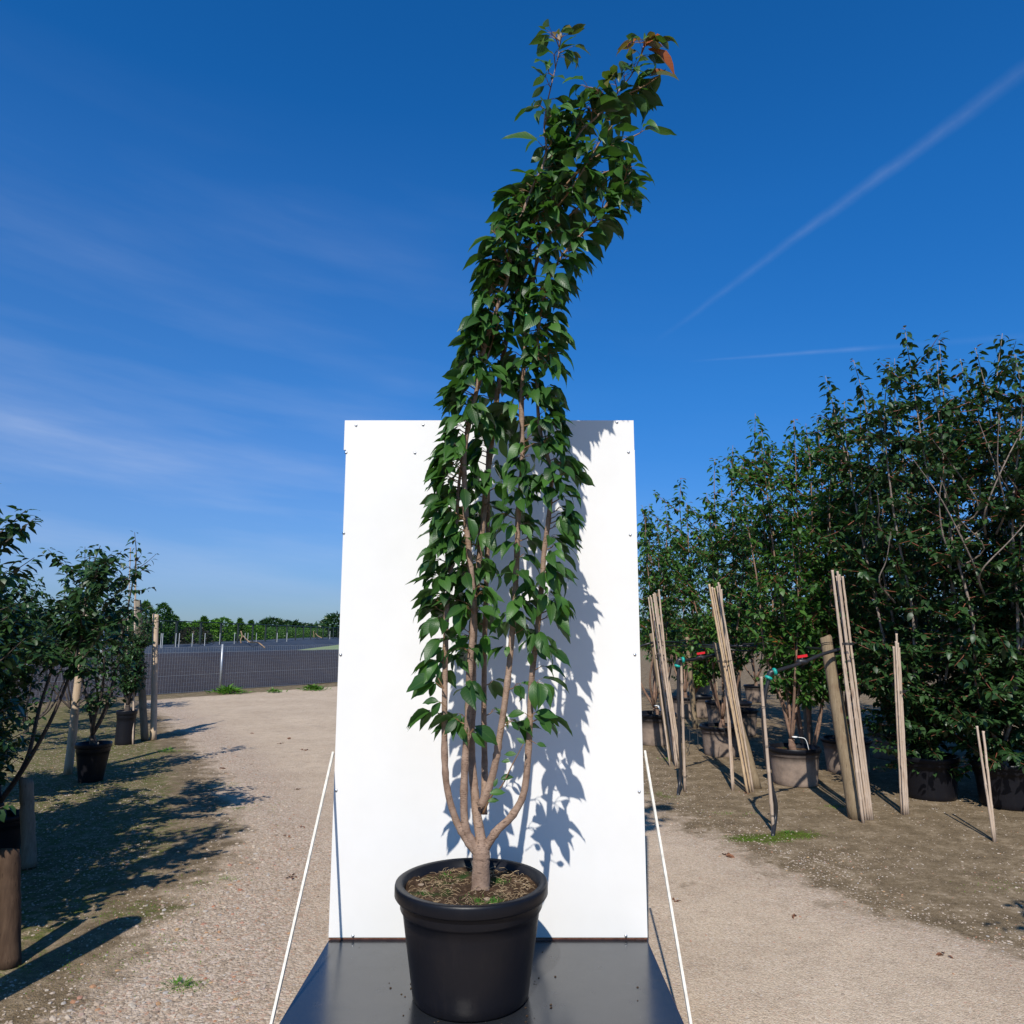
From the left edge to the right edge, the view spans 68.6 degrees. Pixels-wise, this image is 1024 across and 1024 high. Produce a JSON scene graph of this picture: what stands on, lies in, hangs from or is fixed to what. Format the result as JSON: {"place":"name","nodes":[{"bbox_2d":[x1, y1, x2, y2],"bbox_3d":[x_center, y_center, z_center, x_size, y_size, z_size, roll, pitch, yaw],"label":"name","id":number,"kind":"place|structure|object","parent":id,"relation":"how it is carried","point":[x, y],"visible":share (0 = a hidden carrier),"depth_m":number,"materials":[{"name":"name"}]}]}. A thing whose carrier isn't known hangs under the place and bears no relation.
{"place":"outdoors","nodes":[
{"label":"outdoors","id":0,"kind":"place"},
{"bbox_2d":[301,645,338,649],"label":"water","id":1,"kind":"structure","parent":0,"point":[330,647],"depth_m":47.84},
{"bbox_2d":[270,420,691,1023],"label":"photo backdrop","id":2,"kind":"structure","parent":0,"point":[574,832],"depth_m":3.65,"materials":[{"name":"white laminate"}]},
{"bbox_2d":[394,858,547,1022],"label":"plant pot","id":3,"kind":"object","parent":2,"relation":"on","point":[470,953],"visible":0.93,"depth_m":2.82,"materials":[{"name":"plastic"}]},
{"bbox_2d":[405,19,678,890],"bbox_3d":[0.180,-0.393,3.377,1.268,3.971,0.560,0,-9,0],"label":"cherry tree","id":4,"kind":"object","parent":3,"relation":"on","point":[549,191],"visible":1,"depth_m":3.30,"materials":[{"name":"green plant"}]},
{"bbox_2d":[359,947,638,1022],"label":"spilled soil","id":5,"kind":"structure","parent":0,"point":[525,1007],"depth_m":2.93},
{"bbox_2d":[0,636,1023,1023],"bbox_3d":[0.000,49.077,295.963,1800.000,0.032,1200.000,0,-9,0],"label":"ground","id":6,"kind":"structure","parent":0,"point":[250,720],"depth_m":5.07,"materials":[{"name":"gravel"}]},
{"bbox_2d":[0,809,20,848],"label":"plant pot","id":7,"kind":"object","parent":6,"relation":"on","point":[10,836],"visible":0.49,"depth_m":5.52,"materials":[{"name":"plastic"}]},
{"bbox_2d":[0,544,160,817],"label":"nursery tree","id":8,"kind":"object","parent":7,"relation":"in","point":[95,580],"visible":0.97,"depth_m":5.81,"materials":[{"name":"green plant"}]},
{"bbox_2d":[0,848,21,970],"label":"wooden post","id":9,"kind":"object","parent":6,"relation":"on","point":[10,913],"visible":1,"depth_m":3.77,"materials":[{"name":"wood"}]},
{"bbox_2d":[0,483,43,821],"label":"nursery tree","id":10,"kind":"object","parent":6,"relation":"on","point":[12,529],"visible":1,"depth_m":4.09,"materials":[{"name":"green plant"}]},
{"bbox_2d":[19,777,36,869],"bbox_3d":[-3.477,2.228,5.390,0.219,0.624,0.100,-4,-10,24],"label":"wooden post","id":11,"kind":"object","parent":6,"relation":"on","point":[27,827],"visible":1,"depth_m":5.36,"materials":[{"name":"wood"}]},
{"bbox_2d":[0,576,64,750],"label":"nursery tree","id":12,"kind":"object","parent":6,"relation":"on","point":[26,599],"visible":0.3,"depth_m":7.36,"materials":[{"name":"green plant"}]},
{"bbox_2d":[0,596,65,785],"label":"nursery tree","id":13,"kind":"object","parent":6,"relation":"on","point":[11,681],"visible":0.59,"depth_m":5.55,"materials":[{"name":"green plant"}]},
{"bbox_2d":[21,577,67,642],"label":"nursery tree","id":14,"kind":"object","parent":6,"relation":"on","point":[36,592],"visible":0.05,"depth_m":10.72,"materials":[{"name":"green plant"}]},
{"bbox_2d":[16,596,114,735],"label":"nursery tree","id":15,"kind":"object","parent":6,"relation":"on","point":[45,711],"visible":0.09,"depth_m":12.34,"materials":[{"name":"green plant"}]},
{"bbox_2d":[63,615,88,774],"bbox_3d":[-5.226,2.113,9.027,0.104,1.988,0.194,0,-9,0],"label":"wooden post","id":16,"kind":"object","parent":6,"relation":"on","point":[71,740],"visible":0.47,"depth_m":8.90,"materials":[{"name":"wood"}]},
{"bbox_2d":[33,597,143,714],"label":"nursery tree","id":17,"kind":"object","parent":6,"relation":"on","point":[68,705],"visible":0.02,"depth_m":15.28,"materials":[{"name":"green plant"}]},
{"bbox_2d":[74,740,112,782],"bbox_3d":[-4.729,2.812,8.450,0.380,0.416,0.380,0,-9,0],"label":"plant pot","id":18,"kind":"object","parent":6,"relation":"on","point":[91,761],"visible":1,"depth_m":8.33,"materials":[{"name":"plastic"}]},
{"bbox_2d":[66,531,159,744],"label":"nursery tree","id":19,"kind":"object","parent":18,"relation":"in","point":[97,703],"visible":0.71,"depth_m":8.57,"materials":[{"name":"green plant"}]},
{"bbox_2d":[97,609,104,713],"bbox_3d":[-6.879,2.482,12.566,0.137,1.762,0.053,0,-9,0],"label":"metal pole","id":20,"kind":"object","parent":6,"relation":"on","point":[100,683],"visible":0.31,"depth_m":12.49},
{"bbox_2d":[114,709,137,744],"bbox_3d":[-5.767,3.212,11.198,0.290,0.496,0.290,0,-9,0],"label":"plant pot","id":21,"kind":"object","parent":6,"relation":"on","point":[125,721],"visible":0.98,"depth_m":11.10,"materials":[{"name":"plastic"}]},
{"bbox_2d":[113,614,159,710],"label":"nursery tree","id":22,"kind":"object","parent":21,"relation":"in","point":[129,683],"visible":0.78,"depth_m":11.26,"materials":[{"name":"green plant"}]},
{"bbox_2d":[124,547,130,708],"bbox_3d":[-6.370,2.109,12.422,0.158,3.059,0.020,0,-9,0],"label":"bamboo cane","id":23,"kind":"object","parent":6,"relation":"on","point":[128,594],"visible":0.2,"depth_m":12.59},
{"bbox_2d":[132,553,137,744],"bbox_3d":[-5.774,2.058,11.515,0.502,2.888,0.093,-8,-12,41],"label":"bamboo cane","id":24,"kind":"object","parent":6,"relation":"on","point":[133,699],"visible":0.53,"depth_m":11.53,"materials":[{"name":"wood"}]},
{"bbox_2d":[135,599,148,740],"bbox_3d":[-5.778,2.451,11.685,0.376,2.171,0.116,2,-9,-11],"label":"wooden post","id":25,"kind":"object","parent":6,"relation":"on","point":[142,697],"visible":0.46,"depth_m":11.57,"materials":[{"name":"wood"}]},
{"bbox_2d":[150,614,158,739],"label":"wooden post","id":26,"kind":"object","parent":6,"relation":"on","point":[154,694],"visible":0.98,"depth_m":11.84,"materials":[{"name":"wood"}]},
{"bbox_2d":[9,650,338,702],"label":"cloth embankment","id":27,"kind":"structure","parent":6,"relation":"on","point":[298,659],"depth_m":23.32,"materials":[{"name":"fabric"}]},
{"bbox_2d":[147,975,208,994],"bbox_3d":[-1.572,2.222,3.558,0.245,0.047,0.193,0,-9,0],"label":"weed","id":28,"kind":"object","parent":6,"relation":"on","point":[179,978],"visible":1,"depth_m":3.56,"materials":[{"name":"green plant"}]},
{"bbox_2d":[19,644,337,703],"bbox_3d":[-8.494,4.376,20.968,0.085,1.330,21.005,-6,-11,35],"label":"wire fence","id":29,"kind":"object","parent":6,"relation":"on","point":[221,648],"visible":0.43,"depth_m":21.41,"materials":[{"name":"metal"}]},
{"bbox_2d":[41,621,326,645],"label":"hedge","id":30,"kind":"object","parent":6,"relation":"on","point":[272,630],"visible":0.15,"depth_m":72.37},
{"bbox_2d":[104,637,338,653],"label":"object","id":31,"kind":"structure","parent":6,"relation":"on","point":[306,643],"depth_m":38.55,"materials":[{"name":"fabric"}]},
{"bbox_2d":[203,683,256,693],"bbox_3d":[-7.801,4.828,20.462,1.377,0.297,1.153,-3,-10,20],"label":"weed","id":32,"kind":"object","parent":6,"relation":"on","point":[229,689],"visible":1,"depth_m":20.45,"materials":[{"name":"green plant"}]},
{"bbox_2d":[255,616,291,633],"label":"distant tree","id":33,"kind":"object","parent":6,"relation":"on","point":[270,621],"visible":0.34,"depth_m":147.29,"materials":[{"name":"green plant"}]},
{"bbox_2d":[267,687,287,692],"bbox_3d":[-6.521,4.911,20.740,0.534,0.178,0.605,-8,-12,42],"label":"weed","id":34,"kind":"object","parent":6,"relation":"on","point":[273,690],"visible":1,"depth_m":20.67,"materials":[{"name":"green plant"}]},
{"bbox_2d":[272,619,308,636],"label":"distant tree","id":35,"kind":"object","parent":6,"relation":"on","point":[296,623],"visible":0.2,"depth_m":152.25,"materials":[{"name":"green plant"}]},
{"bbox_2d":[298,684,330,690],"bbox_3d":[-5.699,5.031,21.573,0.962,0.226,0.886,-7,-11,37],"label":"weed","id":36,"kind":"object","parent":6,"relation":"on","point":[314,687],"visible":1,"depth_m":21.43,"materials":[{"name":"green plant"}]},
{"bbox_2d":[313,612,339,637],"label":"distant tree","id":37,"kind":"object","parent":6,"relation":"on","point":[332,619],"visible":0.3,"depth_m":116.95,"materials":[{"name":"green plant"}]},
{"bbox_2d":[3,723,1018,1015],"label":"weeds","id":38,"kind":"object","parent":6,"relation":"on","point":[243,903],"visible":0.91,"depth_m":4.88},
{"bbox_2d":[642,710,676,745],"bbox_3d":[2.158,3.236,11.229,0.620,0.456,0.620,0,-9,0],"label":"plant pot","id":39,"kind":"object","parent":6,"relation":"on","point":[653,733],"visible":0.55,"depth_m":10.99,"materials":[{"name":"plastic"}]},
{"bbox_2d":[637,504,690,714],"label":"nursery tree","id":40,"kind":"object","parent":39,"relation":"in","point":[645,546],"visible":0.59,"depth_m":11.42,"materials":[{"name":"green plant"}]},
{"bbox_2d":[649,633,672,760],"bbox_3d":[1.991,2.443,9.985,0.080,1.654,0.452,4,-10,-24],"label":"wooden post","id":41,"kind":"object","parent":6,"relation":"on","point":[656,675],"visible":0.62,"depth_m":9.99,"materials":[{"name":"wood"}]},
{"bbox_2d":[640,641,821,649],"bbox_3d":[2.495,1.661,9.238,1.259,0.120,4.136,2,-9,-12],"label":"supply hose","id":42,"kind":"object","parent":41,"relation":"attached to","point":[814,648],"visible":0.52,"depth_m":9.41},
{"bbox_2d":[662,645,845,655],"bbox_3d":[2.571,1.676,9.136,0.917,0.091,4.141,2,-9,-10],"label":"supply hose","id":43,"kind":"object","parent":41,"relation":"attached to","point":[747,650],"visible":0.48,"depth_m":8.95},
{"bbox_2d":[690,653,698,748],"bbox_3d":[2.653,2.680,10.881,0.072,1.474,0.126,6,-11,-32],"label":"drip line","id":44,"kind":"object","parent":43,"relation":"hanging from","point":[690,706],"visible":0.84,"depth_m":10.89,"materials":[{"name":"plastic"}]},
{"bbox_2d":[648,589,678,767],"bbox_3d":[2.042,2.167,10.040,0.367,2.213,1.387,-2,-9,12],"label":"bamboo cane bundle","id":45,"kind":"object","parent":6,"relation":"on","point":[661,654],"visible":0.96,"depth_m":9.66,"materials":[{"name":"wood"}]},
{"bbox_2d":[638,548,688,691],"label":"nursery tree","id":46,"kind":"object","parent":6,"relation":"on","point":[640,585],"visible":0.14,"depth_m":18.41,"materials":[{"name":"green plant"}]},
{"bbox_2d":[672,695,697,717],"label":"plant pot","id":47,"kind":"object","parent":6,"relation":"on","point":[686,704],"visible":0.48,"depth_m":14.55,"materials":[{"name":"plastic"}]},
{"bbox_2d":[639,526,711,697],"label":"nursery tree","id":48,"kind":"object","parent":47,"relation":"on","point":[683,634],"visible":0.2,"depth_m":14.97,"materials":[{"name":"green plant"}]},
{"bbox_2d":[665,622,716,693],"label":"nursery tree","id":49,"kind":"object","parent":6,"relation":"on","point":[699,681],"visible":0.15,"depth_m":18.84,"materials":[{"name":"green plant"}]},
{"bbox_2d":[685,637,697,728],"bbox_3d":[3.181,3.021,13.305,0.104,1.597,0.204,6,-11,-33],"label":"wooden post","id":50,"kind":"object","parent":6,"relation":"on","point":[692,695],"visible":0.66,"depth_m":13.23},
{"bbox_2d":[677,640,768,644],"bbox_3d":[3.518,2.223,12.730,2.635,0.105,1.479,1,-9,-9],"label":"supply hose","id":51,"kind":"object","parent":50,"relation":"attached to","point":[730,644],"visible":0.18,"depth_m":13.15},
{"bbox_2d":[688,694,712,717],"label":"plant pot","id":52,"kind":"object","parent":6,"relation":"on","point":[701,708],"visible":0.54,"depth_m":14.58,"materials":[{"name":"plastic"}]},
{"bbox_2d":[694,680,709,694],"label":"plant pot","id":53,"kind":"object","parent":6,"relation":"on","point":[704,690],"visible":0.17,"depth_m":19.87,"materials":[{"name":"plastic"}]},
{"bbox_2d":[674,652,735,794],"bbox_3d":[2.147,2.287,8.321,0.129,1.453,1.443,-8,-12,40],"label":"irrigation riser","id":54,"kind":"object","parent":6,"relation":"on","point":[679,666],"visible":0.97,"depth_m":7.92,"materials":[{"name":"beige plastic"}]},
{"bbox_2d":[705,700,726,722],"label":"plant pot","id":55,"kind":"object","parent":6,"relation":"on","point":[713,713],"visible":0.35,"depth_m":13.40,"materials":[{"name":"plastic"}]},
{"bbox_2d":[699,723,738,756],"bbox_3d":[2.858,3.111,10.237,0.580,0.396,0.580,0,-9,0],"label":"plant pot","id":56,"kind":"object","parent":6,"relation":"on","point":[715,741],"visible":0.76,"depth_m":10.03,"materials":[{"name":"plastic"}]},
{"bbox_2d":[647,447,768,727],"bbox_3d":[2.833,1.021,10.538,1.606,3.992,1.692,3,-10,-19],"label":"nursery tree","id":57,"kind":"object","parent":56,"relation":"in","point":[683,576],"visible":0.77,"depth_m":10.40,"materials":[{"name":"green plant"}]},
{"bbox_2d":[687,694,689,751],"bbox_3d":[2.389,2.827,10.183,0.032,0.823,0.231,-3,-10,20],"label":"drip line","id":58,"kind":"object","parent":57,"relation":"hanging from","point":[689,725],"visible":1,"depth_m":10.25,"materials":[{"name":"plastic"}]},
{"bbox_2d":[708,582,753,792],"bbox_3d":[2.404,1.865,8.161,0.404,2.203,0.411,-6,-11,32],"label":"bamboo cane bundle","id":59,"kind":"object","parent":6,"relation":"on","point":[724,645],"visible":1,"depth_m":8.08,"materials":[{"name":"wood"}]},
{"bbox_2d":[732,647,741,699],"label":"wooden post","id":60,"kind":"object","parent":6,"relation":"on","point":[739,690],"visible":0.14,"depth_m":15.11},
{"bbox_2d":[713,642,761,788],"bbox_3d":[2.470,2.223,8.259,0.103,1.553,0.505,9,-12,-43],"label":"wooden post","id":61,"kind":"object","parent":6,"relation":"on","point":[754,773],"visible":0.48,"depth_m":8.09,"materials":[{"name":"wood"}]},
{"bbox_2d":[730,707,757,735],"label":"plant pot","id":62,"kind":"object","parent":6,"relation":"on","point":[749,716],"visible":0.61,"depth_m":12.01,"materials":[{"name":"plastic"}]},
{"bbox_2d":[739,700,751,707],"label":"plant pot","id":63,"kind":"object","parent":6,"relation":"on","point":[742,703],"visible":0.17,"depth_m":13.62,"materials":[{"name":"plastic"}]},
{"bbox_2d":[686,518,769,690],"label":"nursery tree","id":64,"kind":"object","parent":63,"relation":"in","point":[708,594],"visible":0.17,"depth_m":14.02,"materials":[{"name":"green plant"}]},
{"bbox_2d":[743,684,766,702],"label":"plant pot","id":65,"kind":"object","parent":6,"relation":"on","point":[752,692],"visible":0.59,"depth_m":17.84,"materials":[{"name":"plastic"}]},
{"bbox_2d":[702,527,784,685],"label":"nursery tree","id":66,"kind":"object","parent":65,"relation":"in","point":[752,661],"visible":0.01,"depth_m":18.07,"materials":[{"name":"green plant"}]},
{"bbox_2d":[729,486,832,720],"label":"nursery tree","id":67,"kind":"object","parent":6,"relation":"on","point":[756,556],"visible":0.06,"depth_m":13.88,"materials":[{"name":"green plant"}]},
{"bbox_2d":[768,742,821,787],"bbox_3d":[3.119,2.791,8.283,0.580,0.396,0.580,0,-9,0],"label":"plant pot","id":68,"kind":"object","parent":6,"relation":"on","point":[799,767],"visible":0.91,"depth_m":8.08,"materials":[{"name":"plastic"}]},
{"bbox_2d":[723,495,826,749],"bbox_3d":[3.062,1.231,8.572,1.040,2.940,1.212,6,-11,-35],"label":"nursery tree","id":69,"kind":"object","parent":68,"relation":"in","point":[763,614],"visible":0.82,"depth_m":8.48,"materials":[{"name":"green plant"}]},
{"bbox_2d":[715,403,878,744],"bbox_3d":[3.399,0.862,8.893,1.805,4.467,1.875,0,-9,0],"label":"nursery tree","id":70,"kind":"object","parent":6,"relation":"on","point":[811,687],"visible":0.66,"depth_m":8.65,"materials":[{"name":"green plant"}]},
{"bbox_2d":[759,646,845,835],"bbox_3d":[2.597,1.976,6.637,1.197,1.547,0.139,6,-11,-33],"label":"irrigation riser","id":71,"kind":"object","parent":6,"relation":"on","point":[773,813],"visible":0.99,"depth_m":6.40,"materials":[{"name":"grey plastic"}]},
{"bbox_2d":[799,644,812,743],"bbox_3d":[3.981,2.510,10.148,0.112,1.576,0.208,-3,-9,15],"label":"wooden post","id":72,"kind":"object","parent":6,"relation":"on","point":[805,724],"visible":0.16,"depth_m":10.04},
{"bbox_2d":[820,635,860,819],"bbox_3d":[3.038,1.960,6.920,0.134,1.637,0.373,2,-9,-11],"label":"wooden post","id":73,"kind":"object","parent":6,"relation":"on","point":[842,739],"visible":0.97,"depth_m":6.87,"materials":[{"name":"wood"}]},
{"bbox_2d":[788,474,893,704],"bbox_3d":[6.073,1.474,13.532,2.316,4.726,2.080,0,-9,0],"label":"nursery tree","id":74,"kind":"object","parent":6,"relation":"on","point":[813,487],"visible":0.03,"depth_m":13.63,"materials":[{"name":"green plant"}]},
{"bbox_2d":[820,735,872,773],"bbox_3d":[4.042,2.931,9.050,0.580,0.396,0.580,0,-9,0],"label":"plant pot","id":75,"kind":"object","parent":6,"relation":"on","point":[831,753],"visible":0.49,"depth_m":8.93,"materials":[{"name":"plastic"}]},
{"bbox_2d":[762,394,903,729],"bbox_3d":[4.033,0.622,9.514,1.686,4.470,1.556,6,-11,-34],"label":"nursery tree","id":76,"kind":"object","parent":75,"relation":"in","point":[824,511],"visible":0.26,"depth_m":9.35,"materials":[{"name":"green plant"}]},
{"bbox_2d":[831,570,873,822],"bbox_3d":[3.097,1.646,6.882,0.211,2.222,0.411,0,-9,0],"label":"bamboo cane bundle","id":77,"kind":"object","parent":6,"relation":"on","point":[863,784],"visible":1,"depth_m":6.82,"materials":[{"name":"wood"}]},
{"bbox_2d":[866,726,909,760],"bbox_3d":[5.076,3.085,10.039,0.580,0.396,0.580,0,-9,0],"label":"plant pot","id":78,"kind":"object","parent":6,"relation":"on","point":[880,755],"visible":0.17,"depth_m":9.91,"materials":[{"name":"plastic"}]},
{"bbox_2d":[801,416,970,724],"bbox_3d":[5.234,0.796,10.382,2.032,4.386,2.152,0,-9,0],"label":"nursery tree","id":79,"kind":"object","parent":78,"relation":"in","point":[905,549],"visible":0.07,"depth_m":10.11,"materials":[{"name":"green plant"}]},
{"bbox_2d":[892,633,908,814],"bbox_3d":[3.647,1.974,7.045,0.234,1.645,0.097,5,-10,-29],"label":"bamboo cane bundle","id":80,"kind":"object","parent":6,"relation":"on","point":[902,769],"visible":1,"depth_m":7.01,"materials":[{"name":"wood"}]},
{"bbox_2d":[865,471,951,679],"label":"nursery tree","id":81,"kind":"object","parent":6,"relation":"on","point":[931,658],"visible":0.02,"depth_m":13.16,"materials":[{"name":"green plant"}]},
{"bbox_2d":[894,752,960,801],"bbox_3d":[4.259,2.695,7.670,0.600,0.416,0.600,0,-9,0],"label":"plant pot","id":82,"kind":"object","parent":6,"relation":"on","point":[924,784],"visible":0.66,"depth_m":7.45,"materials":[{"name":"plastic"}]},
{"bbox_2d":[792,356,1015,770],"bbox_3d":[4.258,0.347,8.104,2.195,4.692,2.212,0,-9,0],"label":"nursery tree","id":83,"kind":"object","parent":82,"relation":"in","point":[916,728],"visible":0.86,"depth_m":7.79,"materials":[{"name":"green plant"}]},
{"bbox_2d":[868,390,1023,743],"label":"nursery tree","id":84,"kind":"object","parent":6,"relation":"on","point":[939,593],"visible":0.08,"depth_m":10.17,"materials":[{"name":"green plant"}]},
{"bbox_2d":[938,401,1023,688],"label":"nursery tree","id":85,"kind":"object","parent":6,"relation":"on","point":[970,508],"visible":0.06,"depth_m":10.32,"materials":[{"name":"green plant"}]},
{"bbox_2d":[975,726,996,841],"bbox_3d":[3.850,2.201,6.096,0.069,0.892,0.174,-5,-10,27],"label":"split stake","id":86,"kind":"object","parent":6,"relation":"on","point":[990,810],"visible":1,"depth_m":6.08,"materials":[{"name":"brown wood"}]},
{"bbox_2d":[969,756,1023,810],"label":"plant pot","id":87,"kind":"object","parent":6,"relation":"on","point":[1007,788],"visible":0.71,"depth_m":7.08,"materials":[{"name":"plastic"}]},
{"bbox_2d":[866,325,1023,783],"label":"nursery tree","id":88,"kind":"object","parent":87,"relation":"in","point":[1005,745],"visible":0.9,"depth_m":7.33,"materials":[{"name":"green plant"}]},
{"bbox_2d":[0,0,1023,629],"label":"sky","id":89,"kind":"structure","parent":0,"point":[234,234],"materials":[{"name":"blue"}]},
{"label":"field","id":90,"kind":"structure","parent":0,"visible":0},
{"bbox_2d":[131,599,160,644],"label":"tree","id":91,"kind":"object","parent":90,"relation":"on","point":[148,604],"visible":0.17,"depth_m":31.70,"materials":[{"name":"green plant"}]},
{"bbox_2d":[142,619,167,644],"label":"tree","id":92,"kind":"object","parent":90,"relation":"on","point":[162,632],"visible":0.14,"depth_m":32.35,"materials":[{"name":"green plant"}]},
{"bbox_2d":[153,602,174,643],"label":"tree","id":93,"kind":"object","parent":90,"relation":"on","point":[168,628],"visible":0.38,"depth_m":33.56,"materials":[{"name":"green plant"}]},
{"bbox_2d":[163,613,188,643],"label":"tree","id":94,"kind":"object","parent":90,"relation":"on","point":[174,617],"visible":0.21,"depth_m":34.84,"materials":[{"name":"green plant"}]},
{"bbox_2d":[174,620,198,642],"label":"conifer","id":95,"kind":"object","parent":90,"relation":"on","point":[184,623],"visible":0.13,"depth_m":37.13,"materials":[{"name":"green plant"}]},
{"bbox_2d":[171,626,214,643],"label":"tree","id":96,"kind":"object","parent":90,"relation":"on","point":[189,630],"visible":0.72,"depth_m":34.07,"materials":[{"name":"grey plant"}]},
{"bbox_2d":[56,616,338,645],"bbox_3d":[-14.741,7.838,48.368,0.081,1.060,70.248,1,-9,-5],"label":"black fence","id":97,"kind":"object","parent":90,"relation":"on","point":[220,636],"visible":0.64,"depth_m":38.09,"materials":[{"name":"metal"}]},
{"bbox_2d":[194,615,213,641],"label":"conifer","id":98,"kind":"object","parent":90,"relation":"on","point":[203,618],"visible":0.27,"depth_m":40.47,"materials":[{"name":"green plant"}]},
{"bbox_2d":[206,619,225,641],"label":"conifer","id":99,"kind":"object","parent":90,"relation":"on","point":[214,628],"visible":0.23,"depth_m":43.64,"materials":[{"name":"green plant"}]},
{"bbox_2d":[210,617,240,641],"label":"conifer","id":100,"kind":"object","parent":90,"relation":"on","point":[229,630],"visible":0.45,"depth_m":43.90,"materials":[{"name":"green plant"}]},
{"bbox_2d":[232,617,249,640],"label":"conifer","id":101,"kind":"object","parent":90,"relation":"on","point":[239,620],"visible":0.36,"depth_m":47.45,"materials":[{"name":"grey plant"}]},
{"bbox_2d":[235,625,260,639],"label":"conifer","id":102,"kind":"object","parent":90,"relation":"on","point":[247,627],"visible":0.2,"depth_m":51.19,"materials":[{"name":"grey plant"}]},
{"bbox_2d":[245,625,272,639],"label":"conifer","id":103,"kind":"object","parent":90,"relation":"on","point":[261,629],"visible":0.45,"depth_m":51.45,"materials":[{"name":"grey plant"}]},
{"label":"plant pot","id":104,"kind":"object","parent":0,"visible":0},
{"bbox_2d":[946,343,1023,759],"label":"nursery tree","id":105,"kind":"object","parent":104,"relation":"on","point":[995,524],"visible":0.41,"depth_m":7.90,"materials":[{"name":"green plant"}]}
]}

